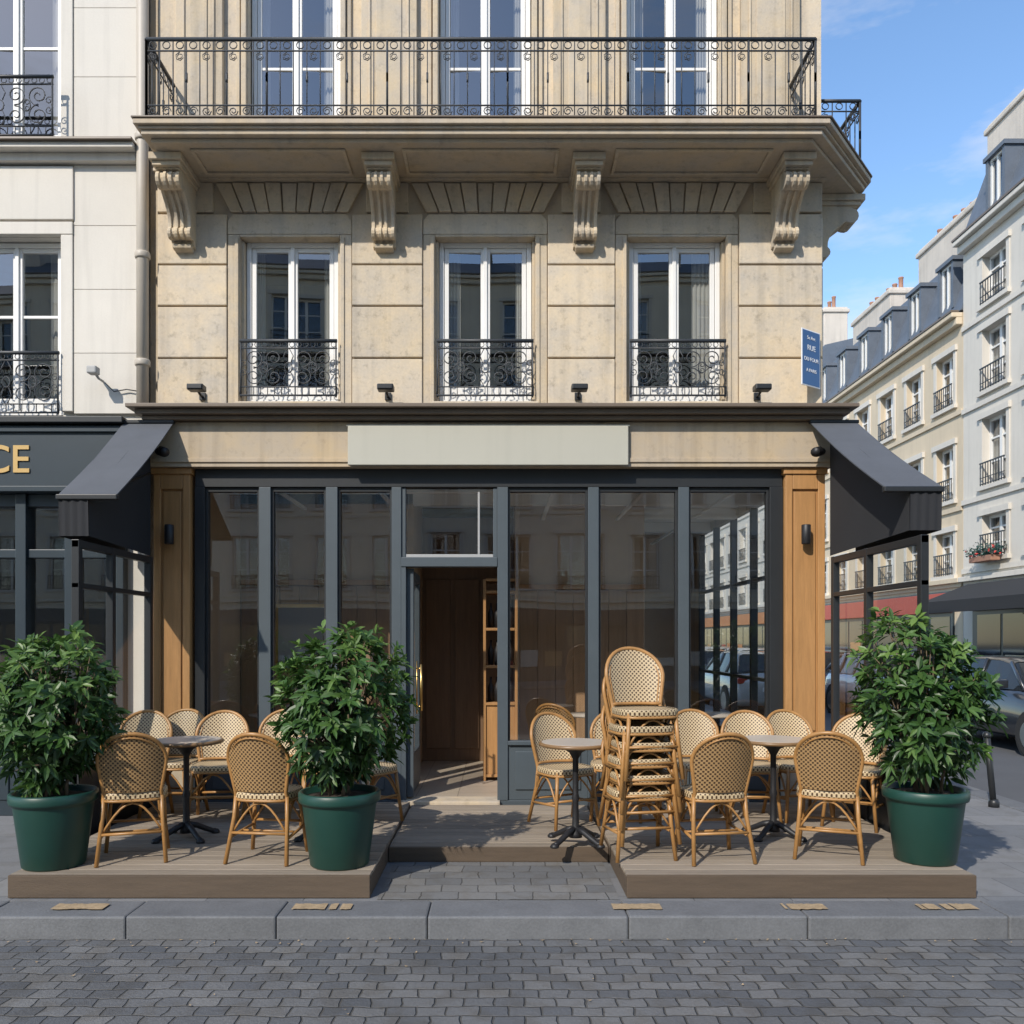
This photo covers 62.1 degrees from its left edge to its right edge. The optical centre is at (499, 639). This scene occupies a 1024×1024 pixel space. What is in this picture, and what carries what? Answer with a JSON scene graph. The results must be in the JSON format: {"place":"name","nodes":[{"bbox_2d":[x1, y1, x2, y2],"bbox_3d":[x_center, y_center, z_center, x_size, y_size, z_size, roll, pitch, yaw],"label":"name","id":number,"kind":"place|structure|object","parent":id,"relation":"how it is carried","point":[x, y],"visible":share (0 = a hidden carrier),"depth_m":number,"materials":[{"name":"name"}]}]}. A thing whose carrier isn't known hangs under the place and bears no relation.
{"place":"outdoors","nodes":[
{"label":"outdoors","id":0,"kind":"place"},
{"bbox_2d":[0,510,105,689],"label":"shop interior","id":1,"kind":"object","parent":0,"point":[50,597],"depth_m":9.50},
{"bbox_2d":[0,425,120,493],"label":"shop fascia","id":2,"kind":"structure","parent":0,"point":[61,458],"depth_m":7.86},
{"bbox_2d":[0,153,135,166],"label":"cornice bed","id":3,"kind":"object","parent":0,"point":[39,159],"visible":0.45,"depth_m":7.93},
{"bbox_2d":[74,0,136,414],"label":"wall courses","id":4,"kind":"object","parent":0,"point":[104,199],"depth_m":8.00,"materials":[{"name":"stone"}]},
{"bbox_2d":[210,493,240,713],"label":"interior wall","id":5,"kind":"structure","parent":0,"point":[225,601],"depth_m":8.98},
{"bbox_2d":[0,0,820,715],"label":"wall","id":6,"kind":"structure","parent":0,"point":[607,207],"depth_m":8.02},
{"bbox_2d":[0,74,59,414],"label":"railings","id":7,"kind":"object","parent":6,"relation":"attached to","point":[28,77],"visible":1,"depth_m":7.94,"materials":[{"name":"metal"}]},
{"bbox_2d":[0,0,62,415],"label":"window frames","id":8,"kind":"structure","parent":6,"relation":"attached to","point":[18,251],"depth_m":8.15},
{"bbox_2d":[0,0,74,412],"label":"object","id":9,"kind":"object","parent":6,"relation":"attached to","point":[36,201],"visible":0.84,"depth_m":7.98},
{"bbox_2d":[134,0,150,402],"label":"drainpipe","id":10,"kind":"object","parent":6,"relation":"attached to","point":[142,256],"visible":0.78,"depth_m":7.87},
{"bbox_2d":[228,214,737,234],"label":"lintels","id":11,"kind":"object","parent":6,"relation":"attached to","point":[483,224],"visible":1,"depth_m":8.00,"materials":[{"name":"stone"}]},
{"bbox_2d":[247,0,719,400],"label":"window frames","id":12,"kind":"structure","parent":6,"relation":"attached to","point":[293,251],"depth_m":8.13,"materials":[{"name":"wood"}]},
{"bbox_2d":[216,183,750,212],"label":"voussoirs","id":13,"kind":"object","parent":6,"relation":"attached to","point":[328,198],"visible":1,"depth_m":7.99,"materials":[{"name":"stone"}]},
{"bbox_2d":[258,0,708,387],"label":"curtains","id":14,"kind":"object","parent":6,"relation":"attached to","point":[699,296],"visible":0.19,"depth_m":8.29,"materials":[{"name":"fabric"}]},
{"bbox_2d":[242,242,724,400],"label":"reveals","id":15,"kind":"object","parent":6,"relation":"attached to","point":[244,297],"visible":0.38,"depth_m":8.06,"materials":[{"name":"stone"}]},
{"bbox_2d":[159,0,820,114],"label":"wall","id":16,"kind":"structure","parent":6,"relation":"on","point":[810,18],"depth_m":8.02,"materials":[{"name":"stone"}]},
{"bbox_2d":[176,0,799,114],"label":"trim","id":17,"kind":"structure","parent":16,"relation":"attached to","point":[571,18],"depth_m":7.96,"materials":[{"name":"stone"}]},
{"bbox_2d":[158,183,822,402],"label":"ashlar blocks","id":18,"kind":"structure","parent":6,"relation":"on","point":[395,278],"depth_m":7.99,"materials":[{"name":"stone"}]},
{"bbox_2d":[151,422,829,469],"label":"fascia","id":19,"kind":"structure","parent":6,"relation":"attached to","point":[324,445],"depth_m":7.90,"materials":[{"name":"stone"}]},
{"bbox_2d":[56,420,174,555],"bbox_3d":[-3.250,-1.405,7.278,0.480,1.250,1.216,0,0,0],"label":"folding awning","id":20,"kind":"object","parent":19,"relation":"attached to","point":[103,497],"visible":1,"depth_m":7.24,"materials":[{"name":"grey fabric"}]},
{"bbox_2d":[346,425,629,465],"bbox_3d":[-0.110,-1.802,7.862,2.620,0.375,0.044,0,0,0],"label":"shop sign","id":21,"kind":"object","parent":19,"relation":"attached to","point":[487,445],"visible":1,"depth_m":7.84,"materials":[{"name":"paint"}]},
{"bbox_2d":[195,469,781,489],"bbox_3d":[-0.105,-1.524,8.070,5.530,0.168,0.140,0,0,0],"label":"shop header","id":22,"kind":"object","parent":19,"relation":"attached to","point":[449,479],"visible":0.82,"depth_m":8.00},
{"bbox_2d":[125,403,859,421],"bbox_3d":[-0.070,-2.090,7.850,6.660,0.120,0.300,0,0,0],"label":"shop ledge","id":23,"kind":"object","parent":19,"relation":"attached to","point":[491,412],"visible":0.84,"depth_m":7.77,"materials":[{"name":"stone"}]},
{"bbox_2d":[809,420,944,555],"bbox_3d":[3.085,-1.405,7.103,0.450,1.250,1.566,0,0,0],"label":"folding awning","id":24,"kind":"object","parent":23,"relation":"attached to","point":[880,494],"visible":0.99,"depth_m":7.06,"materials":[{"name":"grey fabric"}]},
{"bbox_2d":[151,139,856,193],"bbox_3d":[1.019,-4.332,8.468,7.970,0.034,3.689,0,0,-33],"label":"slab lower mould","id":25,"kind":"object","parent":6,"relation":"on","point":[836,181],"visible":0.54,"depth_m":7.59,"materials":[{"name":"stone"}]},
{"bbox_2d":[190,149,772,174],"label":"soffit mouldings","id":26,"kind":"object","parent":25,"relation":"attached to","point":[408,172],"visible":1,"depth_m":7.61,"materials":[{"name":"stone"}]},
{"bbox_2d":[153,168,826,182],"bbox_3d":[-0.080,-4.343,7.950,6.280,0.075,0.140,0,0,0],"label":"bed mould","id":27,"kind":"object","parent":25,"relation":"on","point":[491,179],"visible":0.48,"depth_m":7.95,"materials":[{"name":"stone"}]},
{"bbox_2d":[148,152,864,261],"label":"corbels","id":28,"kind":"object","parent":6,"relation":"attached to","point":[177,180],"visible":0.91,"depth_m":7.80,"materials":[{"name":"stone"}]},
{"bbox_2d":[228,235,737,402],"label":"window surrounds","id":29,"kind":"object","parent":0,"point":[345,241],"visible":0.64,"depth_m":8.00,"materials":[{"name":"stone"}]},
{"bbox_2d":[239,339,725,397],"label":"window railings","id":30,"kind":"object","parent":29,"relation":"attached to","point":[486,341],"depth_m":7.95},
{"bbox_2d":[131,115,871,193],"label":"balcony slab","id":31,"kind":"structure","parent":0,"point":[825,135],"depth_m":7.31,"materials":[{"name":"stone"}]},
{"bbox_2d":[145,37,861,157],"bbox_3d":[0.983,-4.839,8.333,7.963,0.718,3.545,0,0,-31],"label":"balcony railing","id":32,"kind":"object","parent":31,"relation":"on","point":[801,69],"visible":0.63,"depth_m":7.33,"materials":[{"name":"metal"}]},
{"bbox_2d":[0,939,1023,1023],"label":"cobbled road","id":33,"kind":"structure","parent":0,"point":[551,981],"depth_m":4.43,"materials":[{"name":"stone"}]},
{"bbox_2d":[0,708,1023,903],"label":"pavement","id":34,"kind":"structure","parent":0,"point":[991,854],"depth_m":6.17,"materials":[{"name":"stone"}]},
{"bbox_2d":[0,494,127,815],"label":"shop frames","id":35,"kind":"structure","parent":34,"relation":"on","point":[24,553],"depth_m":7.94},
{"bbox_2d":[71,539,152,835],"bbox_3d":[-3.250,0.440,7.195,0.060,2.420,1.390,0,0,0],"label":"glass windscreen","id":36,"kind":"object","parent":34,"relation":"on","point":[78,585],"visible":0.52,"depth_m":7.07,"materials":[{"name":"black paint"}]},
{"bbox_2d":[150,0,158,709],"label":"party wall","id":37,"kind":"structure","parent":34,"relation":"on","point":[154,32],"depth_m":8.12,"materials":[{"name":"stone"}]},
{"bbox_2d":[0,0,52,398],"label":"rooms","id":38,"kind":"object","parent":37,"relation":"attached to","point":[38,23],"depth_m":9.60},
{"bbox_2d":[266,254,690,285],"bbox_3d":[-0.100,-3.231,9.310,5.700,2.439,1.780,0,0,0],"label":"room ceiling","id":39,"kind":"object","parent":37,"relation":"attached to","point":[654,269],"visible":0.04,"depth_m":9.76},
{"bbox_2d":[8,802,410,897],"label":"terrace deck","id":40,"kind":"structure","parent":34,"relation":"on","point":[133,866],"depth_m":5.61,"materials":[{"name":"brown wood"}]},
{"bbox_2d":[0,620,131,871],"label":"potted shrub","id":41,"kind":"object","parent":40,"relation":"on","point":[48,803],"visible":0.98,"depth_m":5.49,"materials":[{"name":"green plant"}]},
{"bbox_2d":[94,732,169,867],"bbox_3d":[-2.511,1.055,5.831,0.457,0.898,0.509,0,0,-18],"label":"rattan chair","id":42,"kind":"object","parent":40,"relation":"on","point":[131,768],"visible":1,"depth_m":5.68,"materials":[{"name":"wicker"}]},
{"bbox_2d":[151,736,223,843],"bbox_3d":[-2.380,1.127,6.450,0.548,0.746,0.548,0,0,0],"label":"bistro table","id":43,"kind":"object","parent":40,"relation":"on","point":[185,745],"visible":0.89,"depth_m":6.42,"materials":[{"name":"metal"}]},
{"bbox_2d":[189,710,249,823],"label":"rattan chair","id":44,"kind":"object","parent":40,"relation":"on","point":[227,726],"visible":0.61,"depth_m":7.28,"materials":[{"name":"wicker"}]},
{"bbox_2d":[223,732,307,865],"bbox_3d":[-1.604,1.055,5.830,0.457,0.898,0.509,0,0,8],"label":"rattan chair","id":45,"kind":"object","parent":40,"relation":"on","point":[258,768],"visible":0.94,"depth_m":5.69,"materials":[{"name":"wicker"}]},
{"bbox_2d":[264,619,421,870],"bbox_3d":[-1.064,0.680,5.702,1.074,1.640,0.951,0,0,0],"label":"potted shrub","id":46,"kind":"object","parent":40,"relation":"on","point":[337,803],"visible":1,"depth_m":5.51,"materials":[{"name":"green plant"}]},
{"bbox_2d":[414,761,496,795],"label":"interior floor","id":47,"kind":"structure","parent":34,"relation":"on","point":[451,778],"depth_m":9.13,"materials":[{"name":"tile"}]},
{"bbox_2d":[241,494,408,717],"bbox_3d":[-1.960,-0.070,9.550,1.880,3.159,0.100,0,0,0],"label":"partition","id":48,"kind":"object","parent":47,"relation":"on","point":[365,542],"visible":0.11,"depth_m":9.50,"materials":[{"name":"paint"}]},
{"bbox_2d":[242,586,643,739],"bbox_3d":[-0.557,0.455,9.833,4.679,2.110,0.505,0,0,-14],"label":"wood panelling","id":49,"kind":"object","parent":47,"relation":"on","point":[561,647],"visible":0.31,"depth_m":10.27,"materials":[{"name":"wood"}]},
{"bbox_2d":[276,604,323,670],"bbox_3d":[-2.200,-0.025,9.454,0.600,0.750,0.028,0,0,0],"label":"mirror frame","id":50,"kind":"object","parent":49,"relation":"attached to","point":[299,606],"visible":0.07,"depth_m":9.44,"materials":[{"name":"gold metal"}]},
{"bbox_2d":[278,608,323,667],"bbox_3d":[-2.200,-0.025,9.434,0.520,0.670,0.009,0,0,0],"label":"mirror","id":51,"kind":"object","parent":50,"relation":"attached to","point":[294,624],"visible":0.57,"depth_m":9.43,"materials":[{"name":"grey mirror"}]},
{"bbox_2d":[409,494,518,763],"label":"corridor walls","id":52,"kind":"structure","parent":47,"relation":"on","point":[415,529],"depth_m":9.70,"materials":[{"name":"paint"}]},
{"bbox_2d":[422,508,513,760],"bbox_3d":[-0.400,-0.070,10.625,1.140,3.159,0.110,0,0,0],"label":"dark panelling","id":53,"kind":"object","parent":47,"relation":"on","point":[452,664],"visible":0.71,"depth_m":10.57,"materials":[{"name":"brown wood"}]},
{"bbox_2d":[483,578,517,780],"bbox_3d":[0.005,0.425,9.300,0.370,2.170,0.400,0,0,0],"label":"shelf unit","id":54,"kind":"object","parent":47,"relation":"on","point":[489,739],"visible":0.79,"depth_m":9.10,"materials":[{"name":"brown wood"}]},
{"bbox_2d":[519,506,643,739],"bbox_3d":[0.985,-0.070,10.350,1.530,3.159,0.100,0,0,0],"label":"partition","id":55,"kind":"object","parent":47,"relation":"on","point":[552,548],"visible":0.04,"depth_m":10.30,"materials":[{"name":"paint"}]},
{"bbox_2d":[195,800,776,804],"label":"plinth","id":56,"kind":"structure","parent":34,"relation":"on","point":[515,802],"depth_m":8.01,"materials":[{"name":"grey stone"}]},
{"bbox_2d":[259,487,688,799],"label":"storefront mullions","id":57,"kind":"object","parent":56,"relation":"on","point":[502,599],"visible":0.61,"depth_m":8.00,"materials":[{"name":"grey paint"}]},
{"bbox_2d":[206,740,768,799],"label":"kick panels","id":58,"kind":"object","parent":56,"relation":"on","point":[521,772],"visible":0.23,"depth_m":8.01,"materials":[{"name":"grey metal"}]},
{"bbox_2d":[377,862,619,899],"bbox_3d":[-0.010,1.646,5.845,1.540,0.001,0.910,0,0,0],"label":"paving strip","id":59,"kind":"object","parent":34,"relation":"on","point":[498,881],"visible":1,"depth_m":5.79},
{"bbox_2d":[389,805,608,861],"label":"entrance deck","id":60,"kind":"structure","parent":34,"relation":"on","point":[467,833],"depth_m":6.64,"materials":[{"name":"brown wood"}]},
{"bbox_2d":[527,712,600,830],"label":"rattan chair","id":61,"kind":"object","parent":60,"relation":"on","point":[547,725],"visible":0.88,"depth_m":7.01,"materials":[{"name":"wicker"}]},
{"bbox_2d":[539,738,604,848],"bbox_3d":[0.560,1.127,6.300,0.548,0.746,0.548,0,0,0],"label":"bistro table","id":62,"kind":"object","parent":60,"relation":"on","point":[575,748],"visible":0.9,"depth_m":6.26,"materials":[{"name":"metal"}]},
{"bbox_2d":[691,505,762,709],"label":"side shop wall","id":63,"kind":"structure","parent":34,"relation":"on","point":[741,511],"depth_m":12.83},
{"bbox_2d":[699,508,763,722],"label":"side mullions","id":64,"kind":"object","parent":63,"relation":"on","point":[733,585],"visible":0.39,"depth_m":10.85,"materials":[{"name":"black paint"}]},
{"bbox_3d":[2.890,-6.430,10.810,0.280,8.840,4.780,0,0,0],"label":"side wall","id":65,"kind":"object","parent":63,"relation":"on","visible":0},
{"bbox_2d":[266,0,694,387],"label":"window pane","id":66,"kind":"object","parent":65,"relation":"attached to","point":[654,312],"visible":0.11,"depth_m":10.20,"materials":[{"name":"glass"}]},
{"bbox_2d":[587,802,975,897],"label":"terrace deck","id":67,"kind":"structure","parent":34,"relation":"on","point":[826,865],"depth_m":5.66,"materials":[{"name":"brown wood"}]},
{"bbox_2d":[599,739,677,862],"bbox_3d":[0.960,1.055,5.990,0.457,0.898,0.509,0,0,-8],"label":"rattan chair","id":68,"kind":"object","parent":67,"relation":"on","point":[612,792],"visible":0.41,"depth_m":5.80,"materials":[{"name":"wicker"}]},
{"bbox_2d":[601,738,681,846],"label":"rattan chair","id":69,"kind":"object","parent":68,"relation":"on","point":[663,773],"visible":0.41,"depth_m":5.77,"materials":[{"name":"wicker"}]},
{"bbox_2d":[598,706,680,830],"bbox_3d":[0.962,0.831,5.966,0.457,0.898,0.509,0,0,-12],"label":"rattan chair","id":70,"kind":"object","parent":69,"relation":"on","point":[614,760],"visible":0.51,"depth_m":5.78,"materials":[{"name":"wicker"}]},
{"bbox_2d":[604,697,682,813],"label":"rattan chair","id":71,"kind":"object","parent":70,"relation":"on","point":[653,742],"visible":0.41,"depth_m":5.74,"materials":[{"name":"wicker"}]},
{"bbox_2d":[600,676,680,797],"bbox_3d":[0.967,0.607,5.942,0.457,0.898,0.509,0,0,-10],"label":"rattan chair","id":72,"kind":"object","parent":71,"relation":"on","point":[651,729],"visible":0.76,"depth_m":5.75,"materials":[{"name":"wicker"}]},
{"bbox_2d":[602,646,684,781],"bbox_3d":[0.986,0.495,5.930,0.457,0.898,0.509,0,0,-12],"label":"rattan chair","id":73,"kind":"object","parent":72,"relation":"on","point":[634,675],"visible":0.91,"depth_m":6.05,"materials":[{"name":"wicker"}]},
{"bbox_2d":[667,709,732,820],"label":"rattan chair","id":74,"kind":"object","parent":67,"relation":"on","point":[696,727],"visible":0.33,"depth_m":7.45,"materials":[{"name":"wicker"}]},
{"bbox_2d":[675,732,757,865],"bbox_3d":[1.474,1.055,5.830,0.457,0.898,0.509,0,0,-8],"label":"rattan chair","id":75,"kind":"object","parent":67,"relation":"on","point":[721,766],"visible":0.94,"depth_m":5.68,"materials":[{"name":"wicker"}]},
{"bbox_2d":[719,710,782,823],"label":"rattan chair","id":76,"kind":"object","parent":67,"relation":"on","point":[746,722],"visible":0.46,"depth_m":7.29,"materials":[{"name":"wicker"}]},
{"bbox_2d":[741,735,806,841],"bbox_3d":[2.090,1.127,6.500,0.548,0.746,0.548,0,0,0],"label":"bistro table","id":77,"kind":"object","parent":67,"relation":"on","point":[773,744],"visible":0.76,"depth_m":6.47,"materials":[{"name":"metal"}]},
{"bbox_2d":[761,709,834,822],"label":"rattan chair","id":78,"kind":"object","parent":67,"relation":"on","point":[785,722],"visible":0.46,"depth_m":7.39,"materials":[{"name":"wicker"}]},
{"bbox_2d":[793,731,864,865],"bbox_3d":[2.279,1.055,5.892,0.457,0.898,0.509,0,0,22],"label":"rattan chair","id":79,"kind":"object","parent":67,"relation":"on","point":[829,766],"visible":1,"depth_m":5.74,"materials":[{"name":"wicker"}]},
{"bbox_2d":[820,712,887,832],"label":"rattan chair","id":80,"kind":"object","parent":67,"relation":"on","point":[846,724],"visible":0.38,"depth_m":6.95,"materials":[{"name":"wicker"}]},
{"bbox_2d":[846,603,1007,866],"bbox_3d":[2.865,0.625,5.824,0.984,1.749,1.003,0,0,0],"label":"potted shrub","id":81,"kind":"object","parent":67,"relation":"on","point":[926,812],"visible":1,"depth_m":5.60,"materials":[{"name":"green plant"}]},
{"bbox_2d":[831,535,928,832],"bbox_3d":[3.100,0.440,7.045,0.060,2.420,1.690,0,0,0],"label":"glass windscreen","id":82,"kind":"object","parent":34,"relation":"on","point":[921,582],"visible":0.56,"depth_m":7.12,"materials":[{"name":"black paint"}]},
{"bbox_2d":[421,506,738,521],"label":"interior ceiling","id":83,"kind":"structure","parent":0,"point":[644,507],"depth_m":10.59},
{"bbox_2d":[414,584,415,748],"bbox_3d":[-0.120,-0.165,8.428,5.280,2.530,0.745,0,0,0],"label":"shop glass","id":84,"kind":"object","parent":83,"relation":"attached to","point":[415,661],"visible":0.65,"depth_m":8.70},
{"bbox_2d":[401,488,496,567],"bbox_3d":[-0.477,-1.064,8.060,0.905,0.748,0.140,0,0,0],"label":"transom frame","id":85,"kind":"object","parent":84,"relation":"attached to","point":[449,562],"visible":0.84,"depth_m":7.99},
{"bbox_2d":[195,487,782,799],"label":"black mullions","id":86,"kind":"object","parent":84,"relation":"attached to","point":[775,598],"visible":0.55,"depth_m":8.00,"materials":[{"name":"paint"}]},
{"bbox_2d":[206,488,768,740],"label":"pane frames","id":87,"kind":"structure","parent":86,"relation":"attached to","point":[274,491],"depth_m":8.03,"materials":[{"name":"black paint"}]},
{"bbox_2d":[151,468,827,758],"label":"oak pilasters","id":88,"kind":"object","parent":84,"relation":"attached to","point":[803,614],"visible":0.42,"depth_m":7.96,"materials":[{"name":"wood"}]},
{"bbox_2d":[219,490,763,532],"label":"ceiling beams","id":89,"kind":"structure","parent":83,"relation":"attached to","point":[445,497],"depth_m":9.50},
{"bbox_2d":[644,533,673,737],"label":"interior wall back","id":90,"kind":"structure","parent":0,"point":[659,601],"depth_m":13.10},
{"bbox_2d":[709,699,1023,802],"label":"side road","id":91,"kind":"structure","parent":0,"point":[1008,761],"depth_m":11.99,"materials":[{"name":"asphalt"}]},
{"bbox_2d":[705,651,763,710],"bbox_3d":[6.250,1.053,21.508,2.120,1.562,4.285,0,0,0],"label":"parked car","id":92,"kind":"object","parent":91,"relation":"on","point":[743,685],"visible":0.29,"depth_m":19.91,"materials":[{"name":"silver paint"}]},
{"bbox_2d":[929,656,1023,755],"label":"parked car","id":93,"kind":"object","parent":91,"relation":"on","point":[1010,669],"visible":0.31,"depth_m":13.60,"materials":[{"name":"black paint"}]},
{"bbox_2d":[821,0,1023,338],"label":"sky","id":94,"kind":"structure","parent":0,"point":[929,77],"materials":[{"name":"blue"}]},
{"bbox_2d":[977,613,1023,655],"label":"shop windows","id":95,"kind":"structure","parent":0,"point":[988,634],"depth_m":19.47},
{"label":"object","id":96,"kind":"object","parent":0,"visible":0},
{"bbox_2d":[823,275,962,402],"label":"mansard roof","id":97,"kind":"structure","parent":96,"relation":"on","point":[932,316],"depth_m":24.56,"materials":[{"name":"metal"}]},
{"bbox_2d":[823,255,962,400],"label":"dormers","id":98,"kind":"object","parent":97,"relation":"attached to","point":[926,290],"visible":0.43,"depth_m":24.87,"materials":[{"name":"stone"}]},
{"bbox_2d":[851,198,976,344],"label":"chimneys","id":99,"kind":"object","parent":97,"relation":"on","point":[935,252],"visible":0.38,"depth_m":24.11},
{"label":"far pavement","id":100,"kind":"structure","parent":0,"visible":0},
{"bbox_2d":[705,509,763,617],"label":"wall","id":101,"kind":"structure","parent":100,"relation":"on","point":[743,570],"depth_m":40.81,"materials":[{"name":"white paint"}]},
{"bbox_2d":[825,312,962,644],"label":"wall","id":102,"kind":"structure","parent":100,"relation":"on","point":[926,441],"depth_m":22.92,"materials":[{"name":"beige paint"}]},
{"bbox_2d":[825,356,952,589],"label":"window frames","id":103,"kind":"structure","parent":102,"relation":"attached to","point":[918,393],"depth_m":23.59,"materials":[{"name":"white paint"}]},
{"bbox_2d":[825,344,957,595],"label":"window surrounds","id":104,"kind":"object","parent":102,"relation":"attached to","point":[953,349],"visible":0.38,"depth_m":23.05,"materials":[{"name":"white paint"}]},
{"bbox_2d":[827,312,961,402],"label":"cornice","id":105,"kind":"structure","parent":102,"relation":"attached to","point":[945,326],"depth_m":23.87,"materials":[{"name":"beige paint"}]},
{"bbox_2d":[963,205,1023,654],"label":"wall","id":106,"kind":"structure","parent":100,"relation":"on","point":[1012,222],"depth_m":20.23,"materials":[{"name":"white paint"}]},
{"bbox_2d":[989,245,1005,554],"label":"window frames","id":107,"kind":"structure","parent":106,"relation":"attached to","point":[1001,252],"depth_m":19.77,"materials":[{"name":"white paint"}]},
{"bbox_2d":[976,217,1023,558],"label":"window surrounds","id":108,"kind":"object","parent":106,"relation":"attached to","point":[984,252],"visible":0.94,"depth_m":19.45,"materials":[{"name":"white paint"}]},
{"label":"ground","id":109,"kind":"structure","parent":0,"visible":0},
{"bbox_2d":[0,901,1023,938],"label":"kerb","id":110,"kind":"structure","parent":109,"relation":"on","point":[491,920],"depth_m":5.06,"materials":[{"name":"stone"}]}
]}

